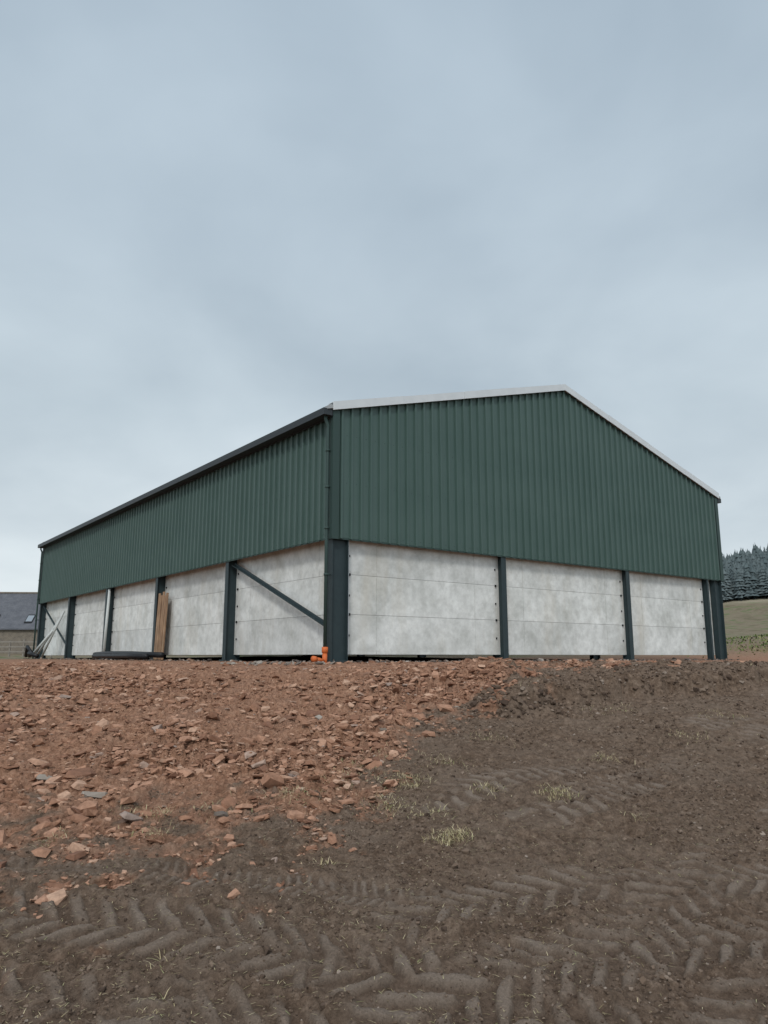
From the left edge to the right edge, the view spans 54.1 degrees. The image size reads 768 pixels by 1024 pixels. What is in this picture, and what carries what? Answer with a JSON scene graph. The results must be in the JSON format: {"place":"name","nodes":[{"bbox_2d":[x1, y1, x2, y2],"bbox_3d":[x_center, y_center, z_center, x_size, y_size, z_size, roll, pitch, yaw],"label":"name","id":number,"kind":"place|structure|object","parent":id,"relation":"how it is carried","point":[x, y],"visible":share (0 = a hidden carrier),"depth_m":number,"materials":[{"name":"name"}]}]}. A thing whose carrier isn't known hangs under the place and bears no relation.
{"place":"outdoors","nodes":[
{"label":"outdoors","id":0,"kind":"place"},
{"bbox_2d":[47,541,692,654],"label":"bolts","id":1,"kind":"object","parent":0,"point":[376,606],"visible":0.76,"depth_m":21.68,"materials":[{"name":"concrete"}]},
{"bbox_2d":[0,596,767,1023],"bbox_3d":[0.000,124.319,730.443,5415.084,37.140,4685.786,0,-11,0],"label":"ground","id":2,"kind":"structure","parent":0,"point":[642,890],"depth_m":5.04,"materials":[{"name":"soil"}]},
{"bbox_2d":[0,639,51,656],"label":"wooden fence","id":3,"kind":"object","parent":2,"relation":"on","point":[23,646],"visible":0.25,"depth_m":54.16,"materials":[{"name":"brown wood"}]},
{"bbox_2d":[0,630,90,655],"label":"walls","id":4,"kind":"structure","parent":2,"relation":"on","point":[15,635],"depth_m":68.93,"materials":[{"name":"stone"}]},
{"bbox_2d":[0,593,39,629],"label":"roof","id":5,"kind":"structure","parent":4,"relation":"on","point":[16,609],"depth_m":71.17,"materials":[{"name":"tile"}]},
{"bbox_2d":[0,614,35,622],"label":"skylight frames","id":6,"kind":"structure","parent":5,"relation":"on","point":[25,621],"depth_m":69.81,"materials":[{"name":"grey metal"}]},
{"bbox_2d":[26,615,34,620],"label":"skylight glass","id":7,"kind":"object","parent":6,"relation":"in","point":[30,617],"visible":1,"depth_m":70.13,"materials":[{"name":"glass"}]},
{"bbox_2d":[0,592,37,593],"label":"ridge tiles","id":8,"kind":"object","parent":5,"relation":"attached to","point":[21,592],"depth_m":73.47,"materials":[{"name":"stone"}]},
{"bbox_2d":[31,589,110,658],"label":"loose poles","id":9,"kind":"object","parent":2,"relation":"on","point":[45,640],"visible":0.82,"depth_m":36.08,"materials":[{"name":"grey metal"}]},
{"bbox_2d":[24,645,164,658],"bbox_3d":[-12.623,5.707,30.987,0.683,0.630,17.092,9,-14,-38],"label":"drainage pipe","id":10,"kind":"object","parent":2,"relation":"on","point":[29,653],"visible":1,"depth_m":26.68,"materials":[{"name":"black plastic"}]},
{"bbox_2d":[153,592,168,659],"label":"timber planks","id":11,"kind":"object","parent":2,"relation":"on","point":[161,620],"visible":0.89,"depth_m":26.05,"materials":[{"name":"brown wood"}]},
{"bbox_2d":[36,660,386,816],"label":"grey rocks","id":12,"kind":"object","parent":2,"relation":"on","point":[94,795],"visible":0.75,"depth_m":7.05,"materials":[{"name":"stone"}]},
{"bbox_2d":[0,675,535,868],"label":"rubble boulders","id":13,"kind":"object","parent":2,"relation":"on","point":[88,809],"visible":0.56,"depth_m":6.86,"materials":[{"name":"brown stone"}]},
{"bbox_2d":[119,659,524,661],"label":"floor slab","id":14,"kind":"structure","parent":2,"relation":"on","point":[307,661],"depth_m":25.45,"materials":[{"name":"grey concrete"}]},
{"bbox_2d":[36,538,727,660],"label":"portal columns","id":15,"kind":"structure","parent":14,"relation":"on","point":[337,601],"depth_m":22.08,"materials":[{"name":"metal"}]},
{"bbox_2d":[32,548,42,657],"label":"downpipe rear","id":16,"kind":"object","parent":15,"relation":"attached to","point":[39,580],"visible":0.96,"depth_m":40.09,"materials":[{"name":"grey"}]},
{"bbox_2d":[43,636,65,654],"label":"concrete panel","id":17,"kind":"object","parent":15,"relation":"attached to","point":[56,645],"visible":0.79,"depth_m":37.91,"materials":[{"name":"grey concrete"}]},
{"bbox_2d":[44,616,66,636],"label":"concrete panel","id":18,"kind":"object","parent":17,"relation":"on","point":[61,627],"visible":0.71,"depth_m":38.17,"materials":[{"name":"grey concrete"}]},
{"bbox_2d":[46,598,68,618],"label":"concrete panel","id":19,"kind":"object","parent":18,"relation":"on","point":[56,608],"visible":0.43,"depth_m":38.46,"materials":[{"name":"grey concrete"}]},
{"bbox_2d":[72,633,102,654],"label":"concrete panel","id":20,"kind":"object","parent":15,"relation":"attached to","point":[88,644],"visible":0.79,"depth_m":33.63,"materials":[{"name":"grey concrete"}]},
{"bbox_2d":[73,610,104,634],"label":"concrete panel","id":21,"kind":"object","parent":20,"relation":"on","point":[90,622],"visible":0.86,"depth_m":33.74,"materials":[{"name":"grey concrete"}]},
{"bbox_2d":[75,589,105,613],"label":"concrete panel","id":22,"kind":"object","parent":21,"relation":"on","point":[92,602],"visible":0.5,"depth_m":33.90,"materials":[{"name":"grey concrete"}]},
{"bbox_2d":[110,629,152,651],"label":"concrete panel","id":23,"kind":"object","parent":15,"relation":"attached to","point":[136,640],"visible":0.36,"depth_m":28.96,"materials":[{"name":"grey concrete"}]},
{"bbox_2d":[112,602,153,631],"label":"concrete panel","id":24,"kind":"object","parent":23,"relation":"on","point":[137,617],"visible":0.64,"depth_m":29.16,"materials":[{"name":"grey concrete"}]},
{"bbox_2d":[113,578,154,607],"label":"concrete panel","id":25,"kind":"object","parent":24,"relation":"on","point":[139,593],"visible":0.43,"depth_m":29.34,"materials":[{"name":"grey concrete"}]},
{"bbox_2d":[43,563,322,643],"bbox_3d":[-9.679,3.887,28.825,0.106,2.213,27.986,8,-13,-36],"label":"diagonal brace","id":26,"kind":"object","parent":15,"relation":"attached to","point":[304,610],"visible":0.81,"depth_m":20.05,"materials":[{"name":"metal"}]},
{"bbox_2d":[40,419,328,602],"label":"side cladding","id":27,"kind":"structure","parent":15,"relation":"attached to","point":[180,529],"depth_m":23.61,"materials":[{"name":"green metal"}]},
{"bbox_2d":[43,416,331,548],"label":"soffit","id":28,"kind":"structure","parent":27,"relation":"attached to","point":[204,474],"depth_m":23.65,"materials":[{"name":"grey"}]},
{"bbox_2d":[164,623,222,654],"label":"concrete panel","id":29,"kind":"object","parent":15,"relation":"attached to","point":[205,639],"visible":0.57,"depth_m":24.30,"materials":[{"name":"grey concrete"}]},
{"bbox_2d":[166,591,224,627],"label":"concrete panel","id":30,"kind":"object","parent":29,"relation":"on","point":[199,610],"visible":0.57,"depth_m":24.47,"materials":[{"name":"grey concrete"}]},
{"bbox_2d":[165,562,225,599],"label":"concrete panel","id":31,"kind":"object","parent":30,"relation":"on","point":[202,581],"visible":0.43,"depth_m":24.70,"materials":[{"name":"grey concrete"}]},
{"bbox_2d":[234,615,323,654],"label":"concrete panel","id":32,"kind":"object","parent":15,"relation":"attached to","point":[292,636],"visible":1,"depth_m":19.93,"materials":[{"name":"grey concrete"}]},
{"bbox_2d":[235,576,323,621],"bbox_3d":[-2.659,2.357,20.077,0.120,0.948,5.582,8,-13,-36],"label":"concrete panel","id":33,"kind":"object","parent":32,"relation":"on","point":[264,603],"visible":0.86,"depth_m":20.13,"materials":[{"name":"grey concrete"}]},
{"bbox_2d":[236,540,324,588],"bbox_3d":[-2.659,1.417,20.257,0.120,0.953,5.582,8,-13,-36],"label":"concrete panel","id":34,"kind":"object","parent":33,"relation":"on","point":[301,562],"visible":0.64,"depth_m":20.15,"materials":[{"name":"grey concrete"}]},
{"bbox_2d":[323,416,330,646],"bbox_3d":[-1.356,0.411,17.812,0.232,5.590,0.110,8,-13,-36],"label":"downpipe","id":35,"kind":"object","parent":15,"relation":"attached to","point":[327,487],"visible":1,"depth_m":17.76,"materials":[{"name":"grey"}]},
{"bbox_2d":[311,647,327,662],"bbox_3d":[-1.461,3.284,17.094,0.148,0.435,0.534,-7,-13,31],"label":"orange drain connector","id":36,"kind":"object","parent":35,"relation":"attached to","point":[324,655],"visible":0.91,"depth_m":17.20,"materials":[{"name":"orange plastic"}]},
{"bbox_2d":[44,555,705,644],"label":"panel clips","id":37,"kind":"object","parent":15,"relation":"attached to","point":[349,613],"visible":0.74,"depth_m":22.27,"materials":[{"name":"black metal"}]},
{"bbox_2d":[38,410,723,603],"bbox_3d":[-2.927,2.203,34.400,17.376,3.165,28.716,8,-13,-36],"label":"corner and drip trim","id":38,"kind":"object","parent":15,"relation":"attached to","point":[334,464],"visible":0.75,"depth_m":18.29,"materials":[{"name":"green metal"}]},
{"bbox_2d":[38,407,720,547],"bbox_3d":[-2.927,0.718,34.684,17.904,0.170,28.724,8,-13,-36],"label":"eaves gutter","id":39,"kind":"object","parent":38,"relation":"attached to","point":[308,420],"visible":0.72,"depth_m":23.36,"materials":[{"name":"grey"}]},
{"bbox_2d":[325,390,720,498],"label":"roof sheets","id":40,"kind":"object","parent":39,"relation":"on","point":[330,406],"visible":0.08,"depth_m":25.30,"materials":[{"name":"metal"}]},
{"bbox_2d":[42,384,718,542],"bbox_3d":[-2.925,-0.613,34.937,17.440,2.614,28.836,8,-13,-36],"label":"verge flashing","id":41,"kind":"object","parent":40,"relation":"attached to","point":[358,403],"visible":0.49,"depth_m":22.10,"materials":[{"name":"metal"}]},
{"bbox_2d":[348,614,500,654],"bbox_3d":[1.103,3.205,19.443,5.235,0.943,0.120,8,-13,-36],"label":"concrete panel","id":42,"kind":"object","parent":15,"relation":"attached to","point":[398,635],"visible":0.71,"depth_m":19.27,"materials":[{"name":"grey concrete"}]},
{"bbox_2d":[349,575,499,619],"bbox_3d":[1.103,2.270,19.622,5.235,0.948,0.120,8,-13,-36],"label":"concrete panel","id":43,"kind":"object","parent":42,"relation":"on","point":[413,598],"visible":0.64,"depth_m":19.45,"materials":[{"name":"grey concrete"}]},
{"bbox_2d":[348,572,348,634],"bbox_3d":[-0.882,2.009,18.023,0.055,2.770,0.060,8,-13,-36],"label":"packing strip","id":44,"kind":"object","parent":43,"relation":"attached to","point":[348,603],"visible":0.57,"depth_m":17.98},
{"bbox_2d":[349,540,498,585],"bbox_3d":[1.103,1.329,19.802,5.235,0.953,0.120,8,-13,-36],"label":"concrete panel","id":45,"kind":"object","parent":43,"relation":"on","point":[401,562],"visible":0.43,"depth_m":19.62,"materials":[{"name":"grey concrete"}]},
{"bbox_2d":[337,391,720,580],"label":"gable cladding","id":46,"kind":"structure","parent":15,"relation":"attached to","point":[580,454],"depth_m":22.13,"materials":[{"name":"green metal"}]},
{"bbox_2d":[34,658,637,662],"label":"base plates","id":47,"kind":"object","parent":2,"relation":"on","point":[327,660],"visible":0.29,"depth_m":21.60,"materials":[{"name":"metal"}]},
{"bbox_2d":[0,656,752,918],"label":"rubble stones","id":48,"kind":"object","parent":2,"relation":"on","point":[58,894],"visible":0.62,"depth_m":8.40,"materials":[{"name":"brown stone"}]},
{"bbox_2d":[24,657,741,662],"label":"footing stones","id":49,"kind":"object","parent":2,"relation":"on","point":[359,661],"visible":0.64,"depth_m":22.11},
{"bbox_2d":[0,662,767,1023],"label":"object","id":50,"kind":"object","parent":2,"relation":"on","point":[344,938],"visible":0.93,"depth_m":3.94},
{"bbox_2d":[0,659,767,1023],"bbox_3d":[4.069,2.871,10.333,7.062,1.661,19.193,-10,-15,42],"label":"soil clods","id":51,"kind":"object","parent":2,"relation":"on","point":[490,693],"visible":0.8,"depth_m":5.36,"materials":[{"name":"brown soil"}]},
{"bbox_2d":[30,662,767,1017],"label":"dry grass tufts","id":52,"kind":"object","parent":2,"relation":"on","point":[392,804],"visible":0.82,"depth_m":6.27,"materials":[{"name":"plant"}]},
{"bbox_2d":[496,557,713,659],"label":"gable posts","id":53,"kind":"object","parent":2,"relation":"on","point":[503,617],"visible":0.46,"depth_m":24.26,"materials":[{"name":"metal"}]},
{"bbox_2d":[661,634,767,657],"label":"bank weeds","id":54,"kind":"object","parent":2,"relation":"on","point":[751,637],"visible":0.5,"depth_m":38.88,"materials":[{"name":"green plant"}]},
{"bbox_2d":[721,545,767,601],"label":"pine forest","id":55,"kind":"object","parent":2,"relation":"on","point":[745,574],"visible":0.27,"depth_m":172.94,"materials":[{"name":"green plant"}]},
{"bbox_2d":[0,0,767,591],"label":"sky","id":56,"kind":"structure","parent":0,"point":[224,224],"materials":[{"name":"grey"}]},
{"bbox_2d":[508,621,626,654],"bbox_3d":[5.499,3.828,22.693,5.723,0.943,0.120,8,-13,-36],"label":"concrete panel","id":57,"kind":"object","parent":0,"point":[547,638],"visible":1,"depth_m":22.56,"materials":[{"name":"grey concrete"}]},
{"bbox_2d":[507,587,624,624],"bbox_3d":[5.499,2.892,22.872,5.723,0.948,0.120,8,-13,-36],"label":"concrete panel","id":58,"kind":"object","parent":57,"relation":"on","point":[540,605],"visible":1,"depth_m":22.74,"materials":[{"name":"grey concrete"}]},
{"bbox_2d":[506,558,622,595],"bbox_3d":[5.499,1.952,23.052,5.723,0.953,0.120,8,-13,-36],"label":"concrete panel","id":59,"kind":"object","parent":58,"relation":"on","point":[557,576],"visible":0.64,"depth_m":22.92,"materials":[{"name":"grey concrete"}]},
{"bbox_2d":[633,626,706,654],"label":"concrete panel","id":60,"kind":"object","parent":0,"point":[654,640],"visible":1,"depth_m":25.78,"materials":[{"name":"grey concrete"}]},
{"bbox_2d":[631,596,704,627],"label":"concrete panel","id":61,"kind":"object","parent":60,"relation":"on","point":[656,612],"visible":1,"depth_m":25.95,"materials":[{"name":"grey concrete"}]},
{"bbox_2d":[629,571,702,601],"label":"concrete panel","id":62,"kind":"object","parent":61,"relation":"on","point":[658,586],"visible":0.64,"depth_m":26.12,"materials":[{"name":"grey concrete"}]}
]}

